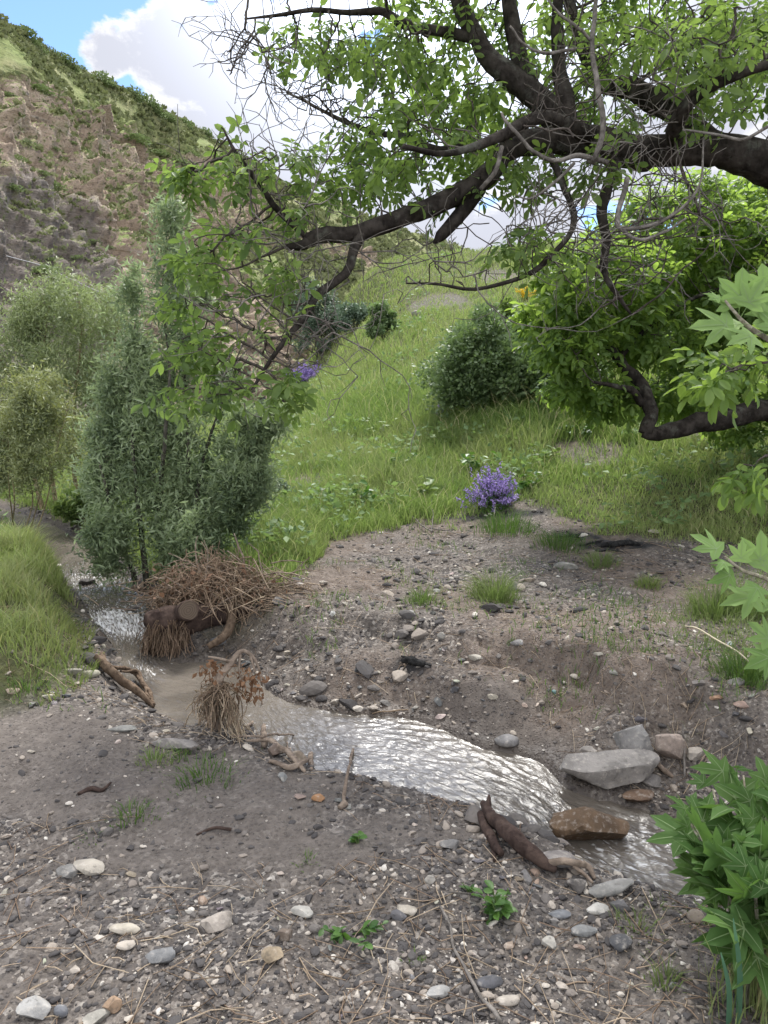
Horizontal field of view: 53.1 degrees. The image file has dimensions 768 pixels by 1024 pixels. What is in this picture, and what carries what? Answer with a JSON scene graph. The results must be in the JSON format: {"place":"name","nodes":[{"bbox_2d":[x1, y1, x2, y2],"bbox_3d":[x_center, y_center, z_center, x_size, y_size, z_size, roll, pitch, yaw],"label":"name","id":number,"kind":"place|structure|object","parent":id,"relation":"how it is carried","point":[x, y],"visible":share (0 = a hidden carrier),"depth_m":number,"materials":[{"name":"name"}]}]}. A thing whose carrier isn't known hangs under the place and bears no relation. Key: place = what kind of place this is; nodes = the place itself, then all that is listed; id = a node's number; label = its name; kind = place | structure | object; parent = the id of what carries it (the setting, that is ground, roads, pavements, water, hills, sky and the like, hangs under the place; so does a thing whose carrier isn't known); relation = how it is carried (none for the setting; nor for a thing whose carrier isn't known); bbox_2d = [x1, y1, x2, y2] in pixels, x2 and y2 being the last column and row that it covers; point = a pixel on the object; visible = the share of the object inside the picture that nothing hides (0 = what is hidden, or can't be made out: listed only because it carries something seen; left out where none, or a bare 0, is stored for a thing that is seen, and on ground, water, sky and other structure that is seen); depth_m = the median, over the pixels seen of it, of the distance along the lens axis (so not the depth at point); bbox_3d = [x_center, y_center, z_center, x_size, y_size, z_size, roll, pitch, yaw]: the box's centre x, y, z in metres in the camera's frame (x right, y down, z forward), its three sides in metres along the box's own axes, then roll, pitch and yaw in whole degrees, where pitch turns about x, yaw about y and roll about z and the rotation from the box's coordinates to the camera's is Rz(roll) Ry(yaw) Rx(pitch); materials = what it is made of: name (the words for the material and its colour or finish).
{"place":"outdoors","nodes":[
{"label":"outdoors","id":0,"kind":"place"},
{"bbox_2d":[0,18,470,416],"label":"hillside","id":1,"kind":"structure","parent":0,"point":[18,75],"depth_m":50.66,"materials":[{"name":"soil"}]},
{"bbox_2d":[30,83,56,96],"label":"hill bush","id":2,"kind":"object","parent":1,"relation":"on","point":[39,87],"visible":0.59,"depth_m":54.17,"materials":[{"name":"green plant"}]},
{"bbox_2d":[31,264,63,274],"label":"hill bush","id":3,"kind":"object","parent":1,"relation":"on","point":[40,267],"visible":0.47,"depth_m":37.50,"materials":[{"name":"green plant"}]},
{"bbox_2d":[93,70,114,87],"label":"hill bush","id":4,"kind":"object","parent":1,"relation":"on","point":[109,80],"visible":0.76,"depth_m":72.74,"materials":[{"name":"green plant"}]},
{"bbox_2d":[120,132,152,146],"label":"hill bush","id":5,"kind":"object","parent":1,"relation":"on","point":[132,136],"visible":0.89,"depth_m":64.51,"materials":[{"name":"green plant"}]},
{"bbox_2d":[140,92,159,108],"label":"hill bush","id":6,"kind":"object","parent":1,"relation":"on","point":[147,98],"visible":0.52,"depth_m":79.09,"materials":[{"name":"green plant"}]},
{"bbox_2d":[0,13,475,398],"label":"hillside scrub","id":7,"kind":"object","parent":1,"relation":"on","point":[36,57],"visible":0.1,"depth_m":65.42,"materials":[{"name":"plant"}]},
{"bbox_2d":[0,507,722,906],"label":"stream","id":8,"kind":"structure","parent":0,"point":[408,753],"depth_m":3.77,"materials":[{"name":"liquid"}]},
{"bbox_2d":[549,806,629,840],"bbox_3d":[0.845,1.278,3.143,0.339,0.148,0.156,11,13,-13],"label":"boulder","id":9,"kind":"object","parent":8,"relation":"on","point":[583,823],"visible":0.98,"depth_m":3.11,"materials":[{"name":"stone"}]},
{"bbox_2d":[0,241,767,1023],"bbox_3d":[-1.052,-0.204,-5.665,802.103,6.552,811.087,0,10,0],"label":"ground","id":10,"kind":"structure","parent":0,"point":[284,847],"depth_m":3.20,"materials":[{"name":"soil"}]},
{"bbox_2d":[0,668,63,703],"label":"grass tuft","id":11,"kind":"object","parent":10,"relation":"on","point":[25,685],"visible":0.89,"depth_m":3.80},
{"bbox_2d":[16,995,50,1019],"bbox_3d":[-0.899,1.275,1.971,0.082,0.055,0.061,-2,10,-11],"label":"stone","id":12,"kind":"object","parent":10,"relation":"on","point":[37,1007],"visible":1,"depth_m":1.96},
{"bbox_2d":[0,350,99,534],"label":"willow shrub","id":13,"kind":"object","parent":10,"relation":"on","point":[46,412],"visible":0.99,"depth_m":7.73,"materials":[{"name":"green plant"}]},
{"bbox_2d":[0,516,103,706],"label":"bank grass","id":14,"kind":"structure","parent":10,"relation":"on","point":[14,587],"depth_m":4.52,"materials":[{"name":"plant"}]},
{"bbox_2d":[53,1004,67,1018],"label":"stone","id":15,"kind":"object","parent":10,"relation":"on","point":[61,1010],"visible":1,"depth_m":1.96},
{"bbox_2d":[56,864,78,877],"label":"stone","id":16,"kind":"object","parent":10,"relation":"on","point":[68,871],"visible":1,"depth_m":2.52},
{"bbox_2d":[0,244,158,508],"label":"willow","id":17,"kind":"object","parent":10,"relation":"on","point":[52,298],"visible":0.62,"depth_m":9.31,"materials":[{"name":"green plant"}]},
{"bbox_2d":[48,485,117,526],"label":"shrub","id":18,"kind":"object","parent":10,"relation":"on","point":[70,512],"visible":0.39,"depth_m":8.06,"materials":[{"name":"green plant"}]},
{"bbox_2d":[73,858,104,875],"bbox_3d":[-0.973,1.171,2.537,0.117,0.040,0.066,3,10,17],"label":"stone","id":19,"kind":"object","parent":10,"relation":"on","point":[90,867],"visible":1,"depth_m":2.52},
{"bbox_2d":[77,782,111,795],"bbox_3d":[-1.118,1.078,2.986,0.135,0.021,0.055,-8,13,-39],"label":"stick","id":20,"kind":"object","parent":10,"relation":"on","point":[94,789],"visible":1,"depth_m":2.98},
{"bbox_2d":[82,1008,109,1023],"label":"stone","id":21,"kind":"object","parent":10,"relation":"on","point":[97,1016],"visible":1,"depth_m":1.94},
{"bbox_2d":[102,995,121,1013],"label":"stone","id":22,"kind":"object","parent":10,"relation":"on","point":[113,1004],"visible":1,"depth_m":1.96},
{"bbox_2d":[106,725,137,731],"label":"stone","id":23,"kind":"object","parent":10,"relation":"on","point":[124,728],"visible":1,"depth_m":3.49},
{"bbox_2d":[93,651,155,707],"bbox_3d":[-1.418,0.930,4.332,0.407,0.263,0.283,9,13,42],"label":"driftwood","id":24,"kind":"object","parent":10,"relation":"on","point":[113,672],"visible":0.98,"depth_m":4.27,"materials":[{"name":"wood"}]},
{"bbox_2d":[109,923,139,934],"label":"stone","id":25,"kind":"object","parent":10,"relation":"on","point":[122,928],"visible":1,"depth_m":2.23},
{"bbox_2d":[116,940,135,950],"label":"stone","id":26,"kind":"object","parent":10,"relation":"on","point":[124,945],"visible":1,"depth_m":2.16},
{"bbox_2d":[104,795,168,830],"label":"grass tuft","id":27,"kind":"object","parent":10,"relation":"on","point":[129,810],"visible":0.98,"depth_m":2.83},
{"bbox_2d":[134,741,184,770],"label":"grass tuft","id":28,"kind":"object","parent":10,"relation":"on","point":[149,756],"visible":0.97,"depth_m":3.25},
{"bbox_2d":[145,947,174,963],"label":"stone","id":29,"kind":"object","parent":10,"relation":"on","point":[164,955],"visible":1,"depth_m":2.11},
{"bbox_2d":[151,738,197,748],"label":"stone","id":30,"kind":"object","parent":10,"relation":"on","point":[182,743],"visible":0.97,"depth_m":3.36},
{"bbox_2d":[164,745,198,763],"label":"grass tuft","id":31,"kind":"object","parent":10,"relation":"on","point":[178,753],"visible":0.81,"depth_m":3.31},
{"bbox_2d":[61,188,305,599],"bbox_3d":[-1.631,-0.912,5.964,1.980,3.253,1.482,-2,10,-13],"label":"willow","id":32,"kind":"object","parent":10,"relation":"on","point":[235,489],"visible":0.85,"depth_m":5.97,"materials":[{"name":"green plant"}]},
{"bbox_2d":[134,600,252,660],"bbox_3d":[-1.209,0.752,4.981,0.838,0.415,0.402,-1,10,-5],"label":"tree stump","id":33,"kind":"object","parent":10,"relation":"on","point":[161,633],"visible":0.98,"depth_m":4.95,"materials":[{"name":"brown wood"}]},
{"bbox_2d":[85,533,328,635],"bbox_3d":[-1.155,0.524,5.290,1.551,0.742,1.081,0,10,0],"label":"brush pile","id":34,"kind":"object","parent":10,"relation":"on","point":[218,583],"visible":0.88,"depth_m":5.20,"materials":[{"name":"plant"}]},
{"bbox_2d":[158,748,261,805],"bbox_3d":[-0.686,1.085,3.130,0.543,0.186,0.497,0,10,0],"label":"grass tuft","id":35,"kind":"object","parent":10,"relation":"on","point":[198,774],"visible":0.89,"depth_m":3.11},
{"bbox_2d":[201,911,232,932],"bbox_3d":[-0.490,1.204,2.256,0.093,0.035,0.067,-4,11,-23],"label":"stone","id":36,"kind":"object","parent":10,"relation":"on","point":[218,921],"visible":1,"depth_m":2.24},
{"bbox_2d":[184,649,269,747],"bbox_3d":[-0.763,0.872,3.512,0.424,0.448,0.412,5,11,26],"label":"shrub","id":37,"kind":"object","parent":10,"relation":"on","point":[218,699],"visible":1,"depth_m":3.50,"materials":[{"name":"brown plant"}]},
{"bbox_2d":[261,946,283,963],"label":"stone","id":38,"kind":"object","parent":10,"relation":"on","point":[270,954],"visible":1,"depth_m":2.11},
{"bbox_2d":[232,700,313,772],"bbox_3d":[-0.525,1.110,3.722,0.363,0.410,1.169,-1,10,-6],"label":"driftwood","id":39,"kind":"object","parent":10,"relation":"on","point":[263,739],"visible":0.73,"depth_m":3.32,"materials":[{"name":"wood"}]},
{"bbox_2d":[275,928,292,941],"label":"stone","id":40,"kind":"object","parent":10,"relation":"on","point":[285,934],"visible":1,"depth_m":2.20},
{"bbox_2d":[291,905,312,917],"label":"stone","id":41,"kind":"object","parent":10,"relation":"on","point":[303,911],"visible":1,"depth_m":2.30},
{"bbox_2d":[286,360,320,382],"bbox_3d":[-2.609,-4.959,27.422,1.748,0.978,1.549,6,12,32],"label":"vetch","id":42,"kind":"object","parent":10,"relation":"on","point":[307,374],"visible":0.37,"depth_m":27.12,"materials":[{"name":"purple plant"}]},
{"bbox_2d":[286,276,346,357],"bbox_3d":[-2.324,-7.302,28.930,2.540,3.157,2.312,2,10,12],"label":"shrub","id":43,"kind":"object","parent":10,"relation":"on","point":[316,311],"visible":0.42,"depth_m":28.77,"materials":[{"name":"green plant"}]},
{"bbox_2d":[337,748,353,809],"bbox_3d":[-0.151,1.112,3.398,0.046,0.368,1.079,0,10,0],"label":"driftwood","id":44,"kind":"object","parent":10,"relation":"on","point":[343,804],"visible":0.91,"depth_m":2.95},
{"bbox_2d":[334,300,370,332],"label":"shrub","id":45,"kind":"object","parent":10,"relation":"on","point":[356,312],"visible":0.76,"depth_m":26.24,"materials":[{"name":"green plant"}]},
{"bbox_2d":[318,920,388,949],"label":"weed","id":46,"kind":"object","parent":10,"relation":"on","point":[337,934],"visible":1,"depth_m":2.23,"materials":[{"name":"green plant"}]},
{"bbox_2d":[348,831,367,843],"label":"weed","id":47,"kind":"object","parent":10,"relation":"on","point":[354,839],"visible":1,"depth_m":2.64,"materials":[{"name":"green plant"}]},
{"bbox_2d":[349,479,391,507],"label":"weed","id":48,"kind":"object","parent":10,"relation":"on","point":[367,490],"visible":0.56,"depth_m":8.22,"materials":[{"name":"green plant"}]},
{"bbox_2d":[364,299,402,339],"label":"shrub","id":49,"kind":"object","parent":10,"relation":"on","point":[386,321],"visible":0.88,"depth_m":19.87,"materials":[{"name":"green plant"}]},
{"bbox_2d":[0,227,767,607],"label":"meadow grass","id":50,"kind":"structure","parent":10,"relation":"on","point":[376,467],"depth_m":9.52,"materials":[{"name":"plant"}]},
{"bbox_2d":[0,507,767,1023],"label":"plant litter","id":51,"kind":"object","parent":10,"relation":"on","point":[304,969],"visible":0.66,"depth_m":2.32,"materials":[{"name":"plant"}]},
{"bbox_2d":[0,219,767,558],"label":"meadow herbs","id":52,"kind":"object","parent":10,"relation":"on","point":[394,483],"visible":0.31,"depth_m":8.41,"materials":[{"name":"green plant"}]},
{"bbox_2d":[2,518,767,738],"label":"thin grass","id":53,"kind":"structure","parent":10,"relation":"on","point":[727,622],"depth_m":4.61,"materials":[{"name":"plant"}]},
{"bbox_2d":[390,909,406,920],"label":"stone","id":54,"kind":"object","parent":10,"relation":"on","point":[397,914],"visible":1,"depth_m":2.29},
{"bbox_2d":[397,904,416,915],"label":"stone","id":55,"kind":"object","parent":10,"relation":"on","point":[407,910],"visible":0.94,"depth_m":2.31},
{"bbox_2d":[401,655,431,666],"bbox_3d":[0.168,0.845,4.334,0.217,0.063,0.051,9,13,40],"label":"charred wood","id":56,"kind":"object","parent":10,"relation":"on","point":[413,660],"visible":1,"depth_m":4.31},
{"bbox_2d":[399,583,442,607],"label":"grass tuft","id":57,"kind":"object","parent":10,"relation":"on","point":[422,598],"visible":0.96,"depth_m":5.15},
{"bbox_2d":[417,473,444,495],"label":"weed","id":58,"kind":"object","parent":10,"relation":"on","point":[430,481],"visible":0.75,"depth_m":8.35,"materials":[{"name":"green plant"}]},
{"bbox_2d":[426,985,449,998],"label":"stone","id":59,"kind":"object","parent":10,"relation":"on","point":[441,991],"visible":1,"depth_m":2.04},
{"bbox_2d":[439,839,458,848],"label":"stone","id":60,"kind":"object","parent":10,"relation":"on","point":[451,843],"visible":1,"depth_m":2.62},
{"bbox_2d":[130,0,767,516],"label":"walnut tree","id":61,"kind":"object","parent":10,"relation":"on","point":[562,120],"visible":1,"depth_m":4.41,"materials":[{"name":"green plant"}]},
{"bbox_2d":[408,501,496,540],"bbox_3d":[0.524,0.038,7.521,1.352,0.209,1.011,4,11,24],"label":"dead branch","id":62,"kind":"object","parent":10,"relation":"on","point":[450,530],"visible":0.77,"depth_m":7.30,"materials":[{"name":"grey wood"}]},
{"bbox_2d":[439,905,503,1023],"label":"stick","id":63,"kind":"object","parent":10,"relation":"on","point":[488,1005],"visible":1,"depth_m":2.09,"materials":[{"name":"grey wood"}]},
{"bbox_2d":[409,300,533,418],"bbox_3d":[1.428,-2.244,11.482,2.112,1.802,1.718,0,10,0],"label":"shrub","id":64,"kind":"object","parent":10,"relation":"on","point":[464,363],"visible":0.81,"depth_m":11.12,"materials":[{"name":"green plant"}]},
{"bbox_2d":[456,449,502,470],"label":"weed","id":65,"kind":"object","parent":10,"relation":"on","point":[467,460],"visible":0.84,"depth_m":9.26,"materials":[{"name":"green plant"}]},
{"bbox_2d":[456,461,519,513],"bbox_3d":[1.077,-0.215,7.900,0.687,0.600,0.527,0,10,0],"label":"lavender","id":66,"kind":"object","parent":10,"relation":"on","point":[488,494],"visible":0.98,"depth_m":7.84,"materials":[{"name":"purple plant"}]},
{"bbox_2d":[477,975,502,988],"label":"stone","id":67,"kind":"object","parent":10,"relation":"on","point":[490,981],"visible":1,"depth_m":2.07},
{"bbox_2d":[455,562,530,605],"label":"grass tuft","id":68,"kind":"object","parent":10,"relation":"on","point":[504,592],"visible":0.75,"depth_m":5.19,"materials":[{"name":"plant"}]},
{"bbox_2d":[471,880,517,924],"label":"weed","id":69,"kind":"object","parent":10,"relation":"on","point":[498,905],"visible":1,"depth_m":2.28,"materials":[{"name":"green plant"}]},
{"bbox_2d":[461,503,549,538],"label":"grass tuft","id":70,"kind":"object","parent":10,"relation":"on","point":[509,524],"visible":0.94,"depth_m":7.10,"materials":[{"name":"plant"}]},
{"bbox_2d":[474,295,536,376],"bbox_3d":[2.120,-2.865,12.997,1.533,1.536,1.440,9,14,42],"label":"shrub","id":71,"kind":"object","parent":10,"relation":"on","point":[505,304],"visible":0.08,"depth_m":12.68,"materials":[{"name":"green plant"}]},
{"bbox_2d":[494,734,518,747],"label":"stone","id":72,"kind":"object","parent":10,"relation":"on","point":[507,740],"visible":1,"depth_m":3.79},
{"bbox_2d":[496,995,519,1006],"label":"stone","id":73,"kind":"object","parent":10,"relation":"on","point":[508,1000],"visible":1,"depth_m":2.01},
{"bbox_2d":[477,794,556,872],"bbox_3d":[0.397,1.105,2.630,0.165,0.101,0.413,-6,12,-30],"label":"log","id":74,"kind":"object","parent":10,"relation":"on","point":[516,839],"visible":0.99,"depth_m":2.58,"materials":[{"name":"wood"}]},
{"bbox_2d":[496,469,542,494],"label":"weed","id":75,"kind":"object","parent":10,"relation":"on","point":[520,485],"visible":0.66,"depth_m":8.35,"materials":[{"name":"green plant"}]},
{"bbox_2d":[519,441,560,461],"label":"weed","id":76,"kind":"object","parent":10,"relation":"on","point":[543,450],"visible":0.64,"depth_m":9.17,"materials":[{"name":"green plant"}]},
{"bbox_2d":[541,935,556,948],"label":"stone","id":77,"kind":"object","parent":10,"relation":"on","point":[549,941],"visible":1,"depth_m":2.20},
{"bbox_2d":[490,336,613,405],"bbox_3d":[2.419,-1.980,11.153,1.886,1.199,1.697,0,10,0],"label":"shrub","id":78,"kind":"object","parent":10,"relation":"on","point":[518,374],"visible":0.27,"depth_m":10.86,"materials":[{"name":"green plant"}]},
{"bbox_2d":[525,521,592,555],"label":"grass tuft","id":79,"kind":"object","parent":10,"relation":"on","point":[557,537],"visible":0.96,"depth_m":6.58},
{"bbox_2d":[543,850,574,867],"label":"stone","id":80,"kind":"object","parent":10,"relation":"on","point":[552,854],"visible":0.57,"depth_m":2.55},
{"bbox_2d":[548,909,570,918],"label":"stone","id":81,"kind":"object","parent":10,"relation":"on","point":[561,913],"visible":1,"depth_m":2.31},
{"bbox_2d":[554,562,578,569],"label":"stone","id":82,"kind":"object","parent":10,"relation":"on","point":[569,566],"visible":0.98,"depth_m":6.00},
{"bbox_2d":[548,857,595,883],"bbox_3d":[0.604,1.156,2.502,0.174,0.051,0.060,4,11,19],"label":"driftwood","id":83,"kind":"object","parent":10,"relation":"on","point":[576,864],"visible":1,"depth_m":2.50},
{"bbox_2d":[566,878,585,893],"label":"stone","id":84,"kind":"object","parent":10,"relation":"on","point":[577,885],"visible":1,"depth_m":2.42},
{"bbox_2d":[571,924,597,936],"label":"stone","id":85,"kind":"object","parent":10,"relation":"on","point":[581,930],"visible":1,"depth_m":2.23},
{"bbox_2d":[586,902,608,914],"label":"stone","id":86,"kind":"object","parent":10,"relation":"on","point":[597,908],"visible":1,"depth_m":2.33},
{"bbox_2d":[573,546,623,569],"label":"grass tuft","id":87,"kind":"object","parent":10,"relation":"on","point":[596,562],"visible":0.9,"depth_m":6.09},
{"bbox_2d":[559,748,659,788],"bbox_3d":[1.032,1.179,3.542,0.471,0.177,0.184,-1,10,-3],"label":"boulder","id":88,"kind":"object","parent":10,"relation":"on","point":[607,769],"visible":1,"depth_m":3.47,"materials":[{"name":"stone"}]},
{"bbox_2d":[579,540,640,551],"bbox_3d":[1.928,0.275,6.550,0.496,0.076,0.295,-6,12,-32],"label":"charred wood","id":89,"kind":"object","parent":10,"relation":"on","point":[621,543],"visible":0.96,"depth_m":6.54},
{"bbox_2d":[588,878,633,897],"bbox_3d":[0.717,1.185,2.416,0.158,0.038,0.053,-8,15,-13],"label":"stone","id":90,"kind":"object","parent":10,"relation":"on","point":[614,887],"visible":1,"depth_m":2.40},
{"bbox_2d":[610,899,630,912],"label":"stone","id":91,"kind":"object","parent":10,"relation":"on","point":[620,905],"visible":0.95,"depth_m":2.34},
{"bbox_2d":[609,933,632,951],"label":"stone","id":92,"kind":"object","parent":10,"relation":"on","point":[620,942],"visible":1,"depth_m":2.18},
{"bbox_2d":[613,724,653,751],"bbox_3d":[1.171,1.081,3.614,0.157,0.184,0.170,-5,11,-25],"label":"boulder","id":93,"kind":"object","parent":10,"relation":"on","point":[635,737],"visible":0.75,"depth_m":3.57,"materials":[{"name":"stone"}]},
{"bbox_2d":[505,166,767,452],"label":"walnut tree","id":94,"kind":"object","parent":10,"relation":"on","point":[567,357],"visible":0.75,"depth_m":7.07,"materials":[{"name":"green plant"}]},
{"bbox_2d":[622,789,653,801],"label":"stone","id":95,"kind":"object","parent":10,"relation":"on","point":[639,795],"visible":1,"depth_m":3.42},
{"bbox_2d":[606,905,670,951],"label":"grass tuft","id":96,"kind":"object","parent":10,"relation":"on","point":[625,917],"visible":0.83,"depth_m":2.29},
{"bbox_2d":[630,569,665,591],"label":"grass tuft","id":97,"kind":"object","parent":10,"relation":"on","point":[650,584],"visible":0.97,"depth_m":5.50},
{"bbox_2d":[642,774,660,786],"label":"stone","id":98,"kind":"object","parent":10,"relation":"on","point":[652,780],"visible":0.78,"depth_m":3.50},
{"bbox_2d":[636,949,697,992],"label":"grass tuft","id":99,"kind":"object","parent":10,"relation":"on","point":[676,979],"visible":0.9,"depth_m":2.08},
{"bbox_2d":[655,734,685,759],"bbox_3d":[1.326,1.096,3.586,0.144,0.148,0.103,-4,11,-23],"label":"boulder","id":100,"kind":"object","parent":10,"relation":"on","point":[672,746],"visible":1,"depth_m":3.55,"materials":[{"name":"stone"}]},
{"bbox_2d":[686,909,704,923],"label":"stone","id":101,"kind":"object","parent":10,"relation":"on","point":[693,913],"visible":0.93,"depth_m":2.29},
{"bbox_2d":[687,747,708,761],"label":"stone","id":102,"kind":"object","parent":10,"relation":"on","point":[694,754],"visible":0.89,"depth_m":3.56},
{"bbox_2d":[646,748,767,1006],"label":"leafy shrub","id":103,"kind":"object","parent":10,"relation":"on","point":[723,862],"visible":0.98,"depth_m":2.03,"materials":[{"name":"green plant"}]},
{"bbox_2d":[657,569,767,623],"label":"grass tuft","id":104,"kind":"object","parent":10,"relation":"on","point":[695,605],"visible":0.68,"depth_m":4.85,"materials":[{"name":"plant"}]},
{"bbox_2d":[685,263,767,681],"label":"plane sapling","id":105,"kind":"object","parent":10,"relation":"on","point":[741,292],"visible":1,"depth_m":2.08,"materials":[{"name":"green plant"}]},
{"bbox_2d":[690,905,767,1023],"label":"grass tuft","id":106,"kind":"object","parent":10,"relation":"on","point":[762,1003],"visible":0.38,"depth_m":1.94,"materials":[{"name":"plant"}]},
{"bbox_2d":[720,918,742,1023],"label":"reed","id":107,"kind":"object","parent":10,"relation":"on","point":[739,998],"visible":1,"depth_m":1.87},
{"bbox_2d":[701,639,767,689],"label":"grass tuft","id":108,"kind":"object","parent":10,"relation":"on","point":[729,662],"visible":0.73,"depth_m":3.81,"materials":[{"name":"plant"}]},
{"bbox_2d":[702,564,767,623],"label":"grass tuft","id":109,"kind":"object","parent":10,"relation":"on","point":[754,610],"visible":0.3,"depth_m":4.81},
{"bbox_2d":[0,0,767,250],"label":"sky","id":110,"kind":"structure","parent":0,"point":[137,42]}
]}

